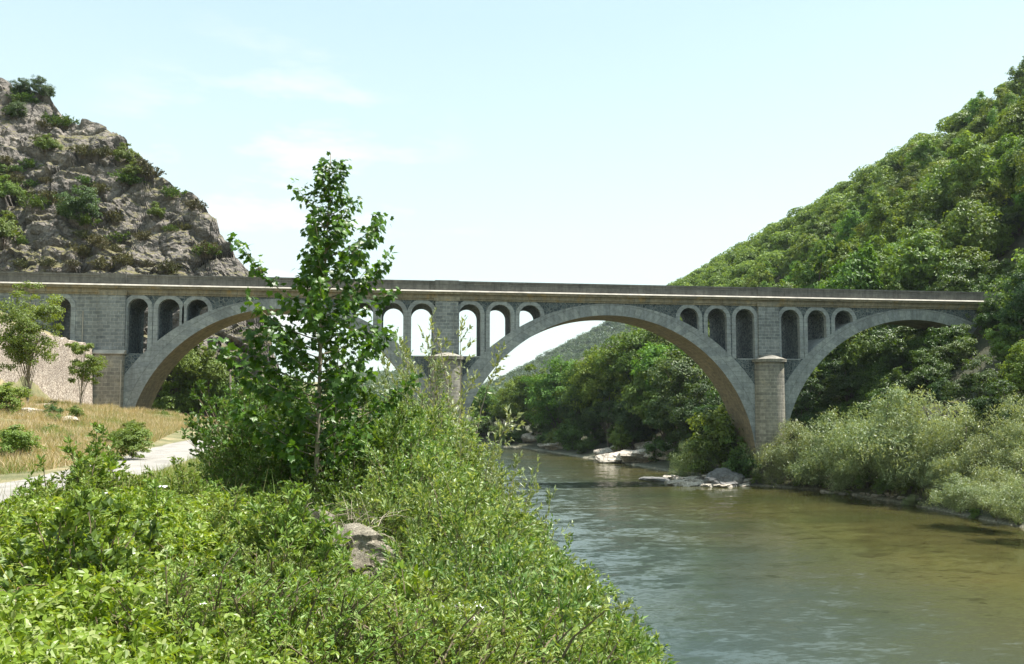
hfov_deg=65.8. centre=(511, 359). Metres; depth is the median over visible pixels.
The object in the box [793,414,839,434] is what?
bank bush
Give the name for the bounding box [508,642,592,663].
leafy weed
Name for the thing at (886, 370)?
bank bush
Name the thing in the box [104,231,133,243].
heath bush
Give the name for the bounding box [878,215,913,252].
forest tree
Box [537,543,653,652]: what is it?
willow shrub
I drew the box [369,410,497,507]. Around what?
willow shrub
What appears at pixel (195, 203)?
heath bush
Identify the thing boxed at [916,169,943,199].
forest tree
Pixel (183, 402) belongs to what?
crag bush
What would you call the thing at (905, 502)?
willow bush
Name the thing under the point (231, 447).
dark shrub
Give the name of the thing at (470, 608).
flower cluster
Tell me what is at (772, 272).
forest tree
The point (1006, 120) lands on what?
forest tree
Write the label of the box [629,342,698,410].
broadleaf tree
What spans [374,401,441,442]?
willow shrub
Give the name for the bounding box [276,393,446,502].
dark shrub
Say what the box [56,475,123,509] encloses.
tall weed
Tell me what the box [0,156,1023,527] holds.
ground
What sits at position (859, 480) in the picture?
bank bush
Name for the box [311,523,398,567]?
pale rock
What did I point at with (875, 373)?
bank bush
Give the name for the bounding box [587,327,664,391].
broadleaf tree
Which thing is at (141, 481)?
tall weed
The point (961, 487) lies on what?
willow bush
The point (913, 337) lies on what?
bank bush
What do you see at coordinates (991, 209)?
forest tree
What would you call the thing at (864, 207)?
forest tree
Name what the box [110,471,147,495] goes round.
tall weed
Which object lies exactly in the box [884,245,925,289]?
forest tree
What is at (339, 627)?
leafy weed
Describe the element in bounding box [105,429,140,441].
bank bush
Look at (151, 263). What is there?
heath bush
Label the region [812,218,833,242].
forest tree
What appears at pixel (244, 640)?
leafy weed
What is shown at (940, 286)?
bank bush
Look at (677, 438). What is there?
bank bush
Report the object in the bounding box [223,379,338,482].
dark shrub
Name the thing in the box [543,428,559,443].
bank bush
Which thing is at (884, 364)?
bank bush
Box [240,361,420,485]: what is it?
dark shrub
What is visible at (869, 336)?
bank bush
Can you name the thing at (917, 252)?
forest tree
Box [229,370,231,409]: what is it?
wooden post
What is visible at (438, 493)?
willow shrub
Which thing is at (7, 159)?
heath bush
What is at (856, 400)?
bank bush
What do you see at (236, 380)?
crag oak
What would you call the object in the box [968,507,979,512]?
bank bush
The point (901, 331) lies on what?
bank bush
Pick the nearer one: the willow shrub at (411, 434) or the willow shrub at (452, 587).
the willow shrub at (452, 587)
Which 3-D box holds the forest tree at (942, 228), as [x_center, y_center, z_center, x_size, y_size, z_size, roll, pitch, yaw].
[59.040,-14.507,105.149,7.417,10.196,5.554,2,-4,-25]
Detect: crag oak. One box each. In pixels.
[0,99,28,120]
[7,78,31,97]
[27,74,55,100]
[53,184,102,230]
[217,375,243,411]
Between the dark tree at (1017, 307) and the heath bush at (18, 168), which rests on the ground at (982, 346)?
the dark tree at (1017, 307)
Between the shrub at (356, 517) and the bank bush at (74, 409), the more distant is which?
the bank bush at (74, 409)
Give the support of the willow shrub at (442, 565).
on the ground at (982, 346)
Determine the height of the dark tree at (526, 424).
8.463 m
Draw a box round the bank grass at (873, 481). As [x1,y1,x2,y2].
[747,426,1008,501]
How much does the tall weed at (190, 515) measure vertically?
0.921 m
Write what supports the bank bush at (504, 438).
on the ground at (982, 346)
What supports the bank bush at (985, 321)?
on the ground at (982, 346)
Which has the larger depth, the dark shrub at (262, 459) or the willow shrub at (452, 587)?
the dark shrub at (262, 459)
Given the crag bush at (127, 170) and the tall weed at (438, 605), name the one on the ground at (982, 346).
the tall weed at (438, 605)
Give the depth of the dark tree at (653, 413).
115.45 m
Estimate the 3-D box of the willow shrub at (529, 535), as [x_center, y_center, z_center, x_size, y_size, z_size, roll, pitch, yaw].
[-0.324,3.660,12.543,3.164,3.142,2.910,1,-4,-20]
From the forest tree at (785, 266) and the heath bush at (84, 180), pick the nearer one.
the heath bush at (84, 180)
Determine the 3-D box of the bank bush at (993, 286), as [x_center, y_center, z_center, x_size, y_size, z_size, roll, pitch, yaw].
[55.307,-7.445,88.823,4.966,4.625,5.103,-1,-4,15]
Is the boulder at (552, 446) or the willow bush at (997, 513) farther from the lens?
the boulder at (552, 446)
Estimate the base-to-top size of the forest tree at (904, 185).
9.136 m
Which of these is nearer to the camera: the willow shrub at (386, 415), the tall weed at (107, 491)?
the tall weed at (107, 491)
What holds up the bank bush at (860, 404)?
on the ground at (982, 346)
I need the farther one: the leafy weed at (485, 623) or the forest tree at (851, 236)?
the forest tree at (851, 236)
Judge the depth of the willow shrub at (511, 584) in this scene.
6.71 m
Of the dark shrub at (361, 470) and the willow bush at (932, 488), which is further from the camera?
the willow bush at (932, 488)
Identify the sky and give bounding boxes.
[0,0,1023,382]
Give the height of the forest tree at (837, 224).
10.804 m
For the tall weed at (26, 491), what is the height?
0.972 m
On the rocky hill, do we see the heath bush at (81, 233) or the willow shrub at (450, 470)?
the heath bush at (81, 233)
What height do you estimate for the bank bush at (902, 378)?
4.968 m
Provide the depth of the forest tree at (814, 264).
131.04 m
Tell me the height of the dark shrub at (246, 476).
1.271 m
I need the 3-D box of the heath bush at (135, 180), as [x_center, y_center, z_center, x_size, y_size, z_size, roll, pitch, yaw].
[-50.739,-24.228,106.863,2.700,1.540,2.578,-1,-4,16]
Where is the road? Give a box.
[0,440,217,503]
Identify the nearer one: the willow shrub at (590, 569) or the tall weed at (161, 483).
the tall weed at (161, 483)
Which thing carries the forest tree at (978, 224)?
on the ground at (982, 346)
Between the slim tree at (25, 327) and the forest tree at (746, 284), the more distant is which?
the forest tree at (746, 284)
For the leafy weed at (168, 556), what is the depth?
5.81 m
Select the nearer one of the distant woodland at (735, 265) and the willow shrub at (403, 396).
the willow shrub at (403, 396)
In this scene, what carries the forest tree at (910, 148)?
on the ground at (982, 346)
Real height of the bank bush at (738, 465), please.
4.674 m
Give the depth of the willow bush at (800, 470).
78.64 m
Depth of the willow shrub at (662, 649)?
10.38 m
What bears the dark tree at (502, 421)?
on the ground at (982, 346)
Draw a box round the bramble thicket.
[0,486,376,663]
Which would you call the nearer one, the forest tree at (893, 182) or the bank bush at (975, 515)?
the bank bush at (975, 515)
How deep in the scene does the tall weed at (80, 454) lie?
8.02 m
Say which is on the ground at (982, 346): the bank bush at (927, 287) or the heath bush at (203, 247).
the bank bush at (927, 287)
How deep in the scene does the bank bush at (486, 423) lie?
180.69 m
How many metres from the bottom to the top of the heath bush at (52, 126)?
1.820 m
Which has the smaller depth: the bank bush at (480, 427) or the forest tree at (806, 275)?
the forest tree at (806, 275)
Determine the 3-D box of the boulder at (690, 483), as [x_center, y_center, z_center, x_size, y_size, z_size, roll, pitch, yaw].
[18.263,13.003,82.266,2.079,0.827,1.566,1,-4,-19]
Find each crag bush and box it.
[0,163,11,177]
[0,174,26,201]
[0,210,26,248]
[32,133,63,152]
[112,142,140,164]
[120,161,146,175]
[147,201,165,221]
[151,382,197,415]
[162,371,188,392]
[168,374,212,405]
[172,340,210,389]
[180,360,236,406]
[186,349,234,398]
[214,375,260,409]
[276,375,313,408]
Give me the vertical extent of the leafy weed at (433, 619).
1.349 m
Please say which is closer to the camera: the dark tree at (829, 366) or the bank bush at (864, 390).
the bank bush at (864, 390)
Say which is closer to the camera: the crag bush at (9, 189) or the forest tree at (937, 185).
the crag bush at (9, 189)
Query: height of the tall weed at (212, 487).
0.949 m
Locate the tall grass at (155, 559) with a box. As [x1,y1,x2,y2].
[0,456,401,663]
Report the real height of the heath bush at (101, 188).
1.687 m
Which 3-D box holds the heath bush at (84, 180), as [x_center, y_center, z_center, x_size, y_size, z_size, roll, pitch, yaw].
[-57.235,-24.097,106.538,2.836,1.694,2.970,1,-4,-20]
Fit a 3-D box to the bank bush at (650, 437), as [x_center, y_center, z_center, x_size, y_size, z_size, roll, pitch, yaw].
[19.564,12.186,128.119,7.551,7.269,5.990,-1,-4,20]
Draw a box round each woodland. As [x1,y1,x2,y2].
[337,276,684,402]
[497,80,1022,400]
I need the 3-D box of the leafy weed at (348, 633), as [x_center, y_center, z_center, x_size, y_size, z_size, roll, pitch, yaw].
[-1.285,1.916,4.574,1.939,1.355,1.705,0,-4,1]
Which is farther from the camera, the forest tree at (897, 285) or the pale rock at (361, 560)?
the forest tree at (897, 285)
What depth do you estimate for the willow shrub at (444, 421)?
17.83 m
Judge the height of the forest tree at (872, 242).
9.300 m
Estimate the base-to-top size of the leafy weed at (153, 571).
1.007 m
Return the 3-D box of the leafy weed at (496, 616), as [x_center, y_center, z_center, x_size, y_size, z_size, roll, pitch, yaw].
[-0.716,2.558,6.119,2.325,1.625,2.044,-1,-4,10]
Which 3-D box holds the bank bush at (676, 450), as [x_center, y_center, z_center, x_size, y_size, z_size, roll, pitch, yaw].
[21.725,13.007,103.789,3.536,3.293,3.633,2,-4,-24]
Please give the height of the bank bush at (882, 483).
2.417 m
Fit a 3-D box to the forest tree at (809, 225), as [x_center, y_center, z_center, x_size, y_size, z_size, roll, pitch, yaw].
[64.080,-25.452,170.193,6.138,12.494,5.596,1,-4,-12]
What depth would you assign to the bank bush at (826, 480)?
77.81 m
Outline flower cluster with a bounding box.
[442,602,487,619]
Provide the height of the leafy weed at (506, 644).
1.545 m
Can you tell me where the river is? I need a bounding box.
[471,446,1023,663]
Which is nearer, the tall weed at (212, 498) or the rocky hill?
the tall weed at (212, 498)
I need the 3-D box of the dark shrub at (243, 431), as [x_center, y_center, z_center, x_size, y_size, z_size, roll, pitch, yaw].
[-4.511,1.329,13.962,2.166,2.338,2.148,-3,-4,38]
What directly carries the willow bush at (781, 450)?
on the ground at (982, 346)
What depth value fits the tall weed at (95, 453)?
7.98 m
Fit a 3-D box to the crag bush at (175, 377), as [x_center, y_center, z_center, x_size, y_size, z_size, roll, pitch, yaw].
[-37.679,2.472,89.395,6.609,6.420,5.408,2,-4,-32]
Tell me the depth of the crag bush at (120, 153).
108.69 m
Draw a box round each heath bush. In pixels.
[0,155,13,164]
[1,166,11,174]
[1,173,27,184]
[5,91,25,101]
[7,172,24,180]
[8,164,26,172]
[8,258,28,269]
[9,237,28,244]
[11,91,40,103]
[15,193,51,210]
[17,157,44,170]
[18,188,35,196]
[20,179,38,188]
[29,132,48,141]
[35,120,50,129]
[35,256,60,268]
[38,176,55,183]
[38,190,63,205]
[39,111,70,125]
[40,188,64,201]
[47,122,66,129]
[53,113,79,128]
[62,259,81,267]
[64,242,92,258]
[66,144,97,158]
[70,229,94,240]
[73,212,102,227]
[74,174,95,186]
[86,234,112,247]
[86,256,116,271]
[91,145,114,158]
[91,182,111,194]
[96,243,108,250]
[99,209,124,225]
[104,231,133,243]
[106,169,133,186]
[108,243,128,252]
[109,252,143,267]
[126,176,144,185]
[131,230,153,241]
[132,163,166,179]
[133,158,151,166]
[140,259,154,266]
[151,264,183,274]
[154,259,184,274]
[161,185,187,199]
[162,225,178,231]
[174,221,192,230]
[182,198,208,209]
[190,240,221,256]
[191,242,221,258]
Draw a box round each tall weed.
[0,498,12,512]
[8,485,62,513]
[8,493,50,509]
[11,484,77,509]
[12,420,121,496]
[23,486,69,541]
[34,451,140,502]
[46,451,102,492]
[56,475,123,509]
[59,490,84,505]
[67,456,143,498]
[75,483,98,499]
[84,488,134,527]
[92,476,178,551]
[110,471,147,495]
[115,560,183,593]
[122,473,169,491]
[140,481,189,498]
[142,456,200,496]
[163,471,213,508]
[168,478,224,496]
[172,496,198,506]
[177,513,206,550]
[181,492,230,521]
[185,501,271,577]
[207,484,283,534]
[208,489,315,571]
[228,477,348,589]
[245,484,353,605]
[251,561,341,620]
[281,567,371,642]
[334,587,423,660]
[348,574,387,607]
[388,594,484,662]
[390,559,438,611]
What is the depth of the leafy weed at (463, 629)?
5.15 m
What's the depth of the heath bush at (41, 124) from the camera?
113.46 m
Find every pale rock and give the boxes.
[304,509,338,534]
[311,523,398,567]
[338,548,395,586]
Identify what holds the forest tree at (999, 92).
on the ground at (982, 346)
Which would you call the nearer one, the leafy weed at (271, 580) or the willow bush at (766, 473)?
the leafy weed at (271, 580)
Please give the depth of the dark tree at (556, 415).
159.80 m
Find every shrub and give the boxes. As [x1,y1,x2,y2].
[176,367,300,481]
[185,473,234,503]
[187,346,347,446]
[191,421,266,494]
[191,445,245,494]
[195,373,314,480]
[202,453,279,498]
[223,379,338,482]
[227,445,308,501]
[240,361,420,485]
[244,469,312,507]
[266,429,340,500]
[270,431,391,513]
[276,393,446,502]
[276,464,358,521]
[282,495,413,546]
[311,431,487,545]
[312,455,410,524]
[321,469,431,563]
[323,439,418,493]
[325,398,414,453]
[335,408,485,491]
[337,380,451,443]
[343,460,488,551]
[348,496,588,647]
[354,446,570,588]
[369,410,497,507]
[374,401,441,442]
[380,514,502,603]
[383,389,512,478]
[396,544,500,615]
[397,480,528,569]
[398,424,465,464]
[410,445,529,534]
[412,399,525,514]
[420,565,490,603]
[426,467,562,598]
[429,534,557,612]
[430,531,675,663]
[431,461,543,562]
[449,505,561,595]
[478,497,572,584]
[487,454,586,579]
[487,498,581,585]
[507,559,613,661]
[508,531,623,642]
[516,512,620,640]
[518,557,605,637]
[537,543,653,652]
[538,602,622,662]
[539,571,636,660]
[542,604,579,636]
[553,563,673,661]
[557,599,638,661]
[563,586,668,660]
[569,563,643,650]
[612,626,673,661]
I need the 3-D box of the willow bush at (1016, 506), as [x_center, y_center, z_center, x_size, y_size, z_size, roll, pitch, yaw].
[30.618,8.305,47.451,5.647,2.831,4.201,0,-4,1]
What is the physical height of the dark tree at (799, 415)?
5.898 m
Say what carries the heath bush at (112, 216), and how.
on the rocky hill
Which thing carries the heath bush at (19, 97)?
on the rocky hill
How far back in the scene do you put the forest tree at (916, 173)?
159.83 m
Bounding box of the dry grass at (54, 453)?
[0,395,229,473]
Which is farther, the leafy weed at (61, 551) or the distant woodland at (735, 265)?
the distant woodland at (735, 265)
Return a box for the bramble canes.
[0,484,347,655]
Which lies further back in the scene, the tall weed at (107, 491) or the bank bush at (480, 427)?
the bank bush at (480, 427)
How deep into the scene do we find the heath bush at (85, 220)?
101.05 m
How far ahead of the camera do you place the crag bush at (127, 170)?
106.71 m
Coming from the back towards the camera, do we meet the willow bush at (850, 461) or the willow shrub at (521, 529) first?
the willow bush at (850, 461)
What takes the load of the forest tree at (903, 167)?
on the ground at (982, 346)
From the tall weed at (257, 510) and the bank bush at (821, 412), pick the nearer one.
the tall weed at (257, 510)
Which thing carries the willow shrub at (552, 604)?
on the ground at (982, 346)
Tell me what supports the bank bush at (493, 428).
on the ground at (982, 346)
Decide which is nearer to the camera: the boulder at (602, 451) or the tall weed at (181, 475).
the tall weed at (181, 475)
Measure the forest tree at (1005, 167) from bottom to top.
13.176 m
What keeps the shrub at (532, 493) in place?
on the ground at (982, 346)
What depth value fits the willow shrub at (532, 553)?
11.20 m
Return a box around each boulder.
[21,408,42,413]
[50,416,77,421]
[521,432,538,442]
[543,442,565,449]
[593,447,612,454]
[595,451,621,462]
[610,443,637,452]
[618,449,648,462]
[634,441,652,448]
[643,446,681,461]
[663,475,678,478]
[667,481,678,484]
[680,481,697,485]
[683,476,700,478]
[702,483,713,486]
[720,484,732,487]
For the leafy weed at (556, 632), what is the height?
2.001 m
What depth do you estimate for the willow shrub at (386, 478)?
11.30 m
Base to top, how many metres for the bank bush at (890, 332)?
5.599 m
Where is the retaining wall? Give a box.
[0,323,92,405]
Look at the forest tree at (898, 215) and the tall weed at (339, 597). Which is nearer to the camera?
the tall weed at (339, 597)
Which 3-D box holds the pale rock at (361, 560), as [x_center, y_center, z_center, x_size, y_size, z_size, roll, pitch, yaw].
[-1.470,2.169,7.915,0.557,0.610,0.899,-3,-5,39]
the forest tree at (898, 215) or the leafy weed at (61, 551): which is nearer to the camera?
the leafy weed at (61, 551)
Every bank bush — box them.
[0,381,32,412]
[0,424,50,458]
[43,403,63,413]
[65,405,85,417]
[104,422,154,460]
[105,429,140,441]
[118,420,145,429]
[470,415,496,436]
[471,424,488,436]
[489,423,510,441]
[500,434,508,442]
[506,424,529,442]
[528,421,554,435]
[534,428,549,442]
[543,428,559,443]
[552,418,594,449]
[574,439,591,453]
[581,436,598,449]
[592,425,612,442]
[606,418,634,440]
[610,416,656,441]
[643,435,675,461]
[661,417,700,449]
[665,447,682,465]
[679,401,743,474]
[687,438,732,467]
[703,424,750,472]
[724,446,761,478]
[750,473,763,483]
[786,420,810,444]
[791,474,811,485]
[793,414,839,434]
[804,406,824,414]
[807,380,845,407]
[812,395,848,416]
[813,407,832,426]
[818,478,828,487]
[826,400,854,427]
[843,397,876,417]
[843,399,892,420]
[844,391,860,406]
[849,368,886,400]
[849,410,873,423]
[851,391,868,406]
[853,471,877,489]
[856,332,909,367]
[856,374,895,399]
[858,387,902,415]
[862,342,910,365]
[863,377,913,410]
[864,366,894,387]
[865,325,900,336]
[866,327,907,366]
[867,328,909,349]
[872,472,896,493]
[875,363,906,380]
[875,366,927,400]
[877,367,910,381]
[882,325,921,345]
[897,479,919,494]
[902,334,940,368]
[904,330,945,361]
[906,330,927,343]
[908,347,950,365]
[908,361,954,394]
[912,352,954,383]
[913,284,935,290]
[918,327,942,336]
[924,324,976,355]
[927,344,967,369]
[928,273,977,291]
[931,280,969,290]
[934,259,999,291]
[938,336,979,360]
[941,323,978,344]
[955,281,983,291]
[964,279,985,290]
[964,309,983,322]
[967,512,981,518]
[968,279,988,291]
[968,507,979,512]
[972,306,1002,334]
[977,292,1011,318]
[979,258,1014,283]
[982,290,1013,318]
[983,274,1013,291]
[993,271,1011,284]
[1007,257,1023,274]
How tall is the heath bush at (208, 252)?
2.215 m
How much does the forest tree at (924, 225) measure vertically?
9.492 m
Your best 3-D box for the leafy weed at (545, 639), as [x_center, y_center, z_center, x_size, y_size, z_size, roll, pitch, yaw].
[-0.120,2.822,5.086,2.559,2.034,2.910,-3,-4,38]
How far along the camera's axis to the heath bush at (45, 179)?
105.74 m
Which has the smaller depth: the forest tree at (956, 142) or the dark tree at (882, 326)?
the dark tree at (882, 326)
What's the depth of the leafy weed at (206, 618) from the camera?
4.09 m
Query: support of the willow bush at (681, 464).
on the ground at (982, 346)
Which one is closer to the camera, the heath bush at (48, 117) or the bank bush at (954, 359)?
the bank bush at (954, 359)
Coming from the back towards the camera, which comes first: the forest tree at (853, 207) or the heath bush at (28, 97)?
the forest tree at (853, 207)
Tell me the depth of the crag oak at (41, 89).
116.00 m
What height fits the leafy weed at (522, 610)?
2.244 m
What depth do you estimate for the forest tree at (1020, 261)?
78.11 m
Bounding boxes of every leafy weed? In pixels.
[0,488,184,612]
[58,551,282,663]
[60,539,326,663]
[73,597,266,663]
[89,617,155,657]
[114,551,282,632]
[121,613,275,663]
[124,545,212,577]
[129,637,273,663]
[148,600,291,663]
[176,535,327,608]
[181,626,350,663]
[184,542,298,627]
[191,573,458,663]
[192,563,437,663]
[196,566,455,663]
[217,541,335,623]
[230,554,395,662]
[263,589,420,659]
[275,575,548,663]
[276,576,425,639]
[276,587,501,663]
[308,599,477,663]
[309,605,554,663]
[316,603,507,663]
[326,540,382,581]
[329,570,513,651]
[331,580,495,663]
[332,577,421,610]
[342,635,383,663]
[346,583,548,655]
[347,623,504,663]
[349,564,493,608]
[357,572,478,627]
[369,567,424,596]
[378,593,660,663]
[407,590,642,663]
[412,612,537,663]
[413,596,560,662]
[423,572,529,641]
[431,598,593,663]
[451,593,606,663]
[451,634,542,663]
[455,591,679,663]
[459,622,592,663]
[480,619,617,663]
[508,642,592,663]
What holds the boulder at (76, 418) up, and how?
on the ground at (982, 346)
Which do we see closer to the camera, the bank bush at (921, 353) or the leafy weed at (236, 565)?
the leafy weed at (236, 565)
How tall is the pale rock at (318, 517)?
0.731 m
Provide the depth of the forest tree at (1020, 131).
124.25 m
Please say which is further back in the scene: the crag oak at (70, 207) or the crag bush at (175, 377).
the crag oak at (70, 207)
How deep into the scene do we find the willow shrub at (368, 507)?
9.82 m
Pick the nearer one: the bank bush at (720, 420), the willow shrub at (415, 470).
the willow shrub at (415, 470)
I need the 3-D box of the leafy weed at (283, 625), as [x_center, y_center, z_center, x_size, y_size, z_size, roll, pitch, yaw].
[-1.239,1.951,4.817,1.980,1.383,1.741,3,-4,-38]
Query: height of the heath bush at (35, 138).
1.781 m
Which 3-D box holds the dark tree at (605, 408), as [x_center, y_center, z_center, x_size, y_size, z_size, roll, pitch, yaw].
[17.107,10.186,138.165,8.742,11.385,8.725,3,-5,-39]
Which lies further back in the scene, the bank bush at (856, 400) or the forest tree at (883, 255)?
the forest tree at (883, 255)
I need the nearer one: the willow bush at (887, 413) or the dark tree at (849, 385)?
the willow bush at (887, 413)
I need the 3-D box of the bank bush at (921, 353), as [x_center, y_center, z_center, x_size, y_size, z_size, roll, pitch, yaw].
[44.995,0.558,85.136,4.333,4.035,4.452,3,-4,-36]
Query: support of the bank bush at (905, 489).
on the ground at (982, 346)
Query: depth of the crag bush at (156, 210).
104.17 m
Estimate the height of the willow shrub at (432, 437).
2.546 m
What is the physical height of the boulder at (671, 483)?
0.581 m
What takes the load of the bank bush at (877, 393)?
on the ground at (982, 346)
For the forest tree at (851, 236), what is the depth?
143.58 m
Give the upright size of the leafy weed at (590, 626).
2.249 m
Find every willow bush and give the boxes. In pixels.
[667,440,715,476]
[741,441,792,486]
[748,418,832,486]
[769,406,868,489]
[777,449,827,486]
[812,382,945,479]
[821,419,902,487]
[824,453,870,492]
[854,384,1002,482]
[872,443,938,492]
[901,496,911,504]
[907,494,923,505]
[909,414,1012,483]
[916,459,971,497]
[921,471,994,513]
[926,483,942,491]
[951,479,1023,526]
[954,433,1022,488]
[967,446,1023,517]
[976,389,1023,476]
[978,474,1023,517]
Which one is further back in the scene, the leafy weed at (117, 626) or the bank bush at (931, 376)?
the bank bush at (931, 376)
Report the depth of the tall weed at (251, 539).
6.10 m
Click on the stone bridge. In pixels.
(758, 355)
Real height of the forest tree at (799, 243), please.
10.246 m
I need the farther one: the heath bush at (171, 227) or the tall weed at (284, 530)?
the heath bush at (171, 227)
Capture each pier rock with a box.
[639,476,670,481]
[703,468,744,486]
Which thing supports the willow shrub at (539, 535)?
on the ground at (982, 346)
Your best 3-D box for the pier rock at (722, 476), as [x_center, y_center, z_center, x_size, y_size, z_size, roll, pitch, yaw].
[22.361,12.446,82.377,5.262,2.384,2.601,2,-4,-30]
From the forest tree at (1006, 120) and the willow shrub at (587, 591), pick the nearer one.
the willow shrub at (587, 591)
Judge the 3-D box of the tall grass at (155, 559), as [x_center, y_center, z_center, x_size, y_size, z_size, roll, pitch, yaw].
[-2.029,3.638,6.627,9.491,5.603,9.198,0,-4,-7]
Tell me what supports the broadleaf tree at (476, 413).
on the ground at (982, 346)
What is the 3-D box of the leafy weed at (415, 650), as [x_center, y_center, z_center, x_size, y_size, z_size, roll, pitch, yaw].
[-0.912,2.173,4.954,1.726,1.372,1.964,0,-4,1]
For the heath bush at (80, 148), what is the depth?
107.84 m
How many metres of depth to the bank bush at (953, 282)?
95.21 m
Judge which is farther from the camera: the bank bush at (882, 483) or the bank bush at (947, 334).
the bank bush at (947, 334)
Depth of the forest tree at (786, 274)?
165.06 m
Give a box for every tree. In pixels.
[0,280,65,402]
[64,341,107,404]
[206,151,423,506]
[469,409,483,421]
[470,385,500,421]
[486,379,527,431]
[490,405,512,425]
[500,363,546,431]
[512,404,531,429]
[520,352,579,429]
[544,386,569,425]
[553,344,615,439]
[555,377,593,438]
[566,332,640,425]
[575,405,605,440]
[581,387,619,446]
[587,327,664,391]
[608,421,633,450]
[609,328,675,382]
[613,389,647,441]
[614,405,650,449]
[620,354,683,440]
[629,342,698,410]
[643,390,681,442]
[645,349,711,448]
[669,378,724,434]
[674,402,708,443]
[675,374,718,408]
[691,390,725,461]
[742,277,750,286]
[745,260,774,281]
[747,262,772,286]
[756,261,777,285]
[759,281,775,286]
[772,279,796,287]
[779,255,794,273]
[780,263,796,283]
[782,268,790,278]
[789,233,818,260]
[789,402,817,428]
[791,259,814,283]
[791,377,829,417]
[792,234,833,288]
[795,213,821,241]
[797,368,822,409]
[798,236,814,260]
[799,236,825,264]
[805,244,825,256]
[808,348,857,383]
[809,256,824,273]
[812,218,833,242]
[813,240,884,289]
[816,333,874,376]
[816,344,852,379]
[819,274,853,288]
[821,361,867,405]
[822,204,847,226]
[822,240,853,286]
[823,237,842,253]
[826,232,838,243]
[831,219,844,233]
[833,211,864,247]
[836,209,864,243]
[837,325,876,368]
[838,202,859,226]
[841,230,861,254]
[841,236,862,255]
[842,212,870,236]
[846,194,863,210]
[849,173,877,202]
[851,220,872,246]
[851,234,899,289]
[857,185,880,217]
[859,189,903,246]
[862,232,883,255]
[866,255,917,289]
[868,325,901,342]
[875,175,903,188]
[875,185,901,199]
[877,188,947,231]
[877,228,955,290]
[878,180,902,192]
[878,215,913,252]
[879,242,903,256]
[882,279,903,325]
[883,212,912,241]
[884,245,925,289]
[884,353,909,373]
[885,176,917,202]
[886,188,916,228]
[895,219,939,245]
[898,143,932,169]
[898,155,910,178]
[900,161,926,184]
[900,228,968,280]
[903,137,936,168]
[903,168,923,183]
[905,327,919,340]
[909,162,970,220]
[909,202,947,234]
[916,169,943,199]
[919,158,949,180]
[922,164,938,197]
[925,219,950,247]
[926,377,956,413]
[929,138,946,157]
[930,156,950,164]
[931,149,947,160]
[933,245,995,280]
[935,139,952,158]
[936,218,974,248]
[939,132,957,147]
[939,198,1010,265]
[941,354,1014,418]
[942,130,1001,204]
[946,136,1002,195]
[946,175,985,209]
[948,132,973,155]
[954,106,973,130]
[955,181,1009,213]
[956,116,987,148]
[964,90,986,124]
[965,379,1023,429]
[969,107,998,139]
[971,199,1013,235]
[973,102,993,118]
[976,100,998,111]
[978,127,999,146]
[979,87,1018,116]
[982,136,1023,203]
[982,143,1010,196]
[982,312,1023,360]
[983,203,1001,216]
[984,96,1023,140]
[984,248,1023,312]
[986,106,1009,130]
[987,224,1014,257]
[987,339,1023,398]
[990,132,1022,203]
[991,93,1020,111]
[994,204,1023,239]
[995,152,1023,196]
[995,264,1023,340]
[998,102,1017,141]
[1000,89,1023,110]
[1001,198,1023,235]
[1005,56,1023,95]
[1008,146,1023,191]
[1009,113,1023,136]
[1011,176,1023,208]
[1015,184,1023,232]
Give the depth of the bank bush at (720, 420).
88.29 m
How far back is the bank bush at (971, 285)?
93.90 m
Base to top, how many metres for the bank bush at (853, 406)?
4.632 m
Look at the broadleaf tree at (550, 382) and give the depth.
158.91 m
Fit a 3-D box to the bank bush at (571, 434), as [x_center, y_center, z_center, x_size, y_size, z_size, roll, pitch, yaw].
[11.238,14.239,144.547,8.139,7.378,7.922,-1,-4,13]
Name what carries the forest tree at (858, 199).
on the ground at (982, 346)
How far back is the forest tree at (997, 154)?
116.82 m
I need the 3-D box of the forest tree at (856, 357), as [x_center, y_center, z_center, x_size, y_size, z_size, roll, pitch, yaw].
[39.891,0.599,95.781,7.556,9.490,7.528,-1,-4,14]
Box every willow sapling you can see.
[367,327,462,436]
[379,307,525,478]
[438,420,538,536]
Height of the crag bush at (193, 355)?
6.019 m
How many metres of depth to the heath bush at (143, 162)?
107.46 m
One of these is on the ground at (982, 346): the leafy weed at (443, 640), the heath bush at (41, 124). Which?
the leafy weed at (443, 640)
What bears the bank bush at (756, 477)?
on the ground at (982, 346)
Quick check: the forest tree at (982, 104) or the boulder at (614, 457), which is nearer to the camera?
the boulder at (614, 457)
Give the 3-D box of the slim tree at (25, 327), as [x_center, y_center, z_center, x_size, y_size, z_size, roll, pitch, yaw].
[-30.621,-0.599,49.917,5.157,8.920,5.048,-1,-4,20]
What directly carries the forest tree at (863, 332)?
on the ground at (982, 346)
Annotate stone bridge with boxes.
[0,271,1004,482]
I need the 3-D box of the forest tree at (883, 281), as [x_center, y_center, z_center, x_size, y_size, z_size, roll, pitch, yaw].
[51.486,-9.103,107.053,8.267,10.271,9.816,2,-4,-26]
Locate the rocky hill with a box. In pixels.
[0,77,278,418]
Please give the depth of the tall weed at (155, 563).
5.25 m
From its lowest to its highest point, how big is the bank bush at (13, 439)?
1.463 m
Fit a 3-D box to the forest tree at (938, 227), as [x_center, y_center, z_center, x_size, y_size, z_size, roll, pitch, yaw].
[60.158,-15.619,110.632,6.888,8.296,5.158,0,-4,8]
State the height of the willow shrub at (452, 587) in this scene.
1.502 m
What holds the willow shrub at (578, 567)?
on the ground at (982, 346)
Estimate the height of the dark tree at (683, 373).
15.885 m
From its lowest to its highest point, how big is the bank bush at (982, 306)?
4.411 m

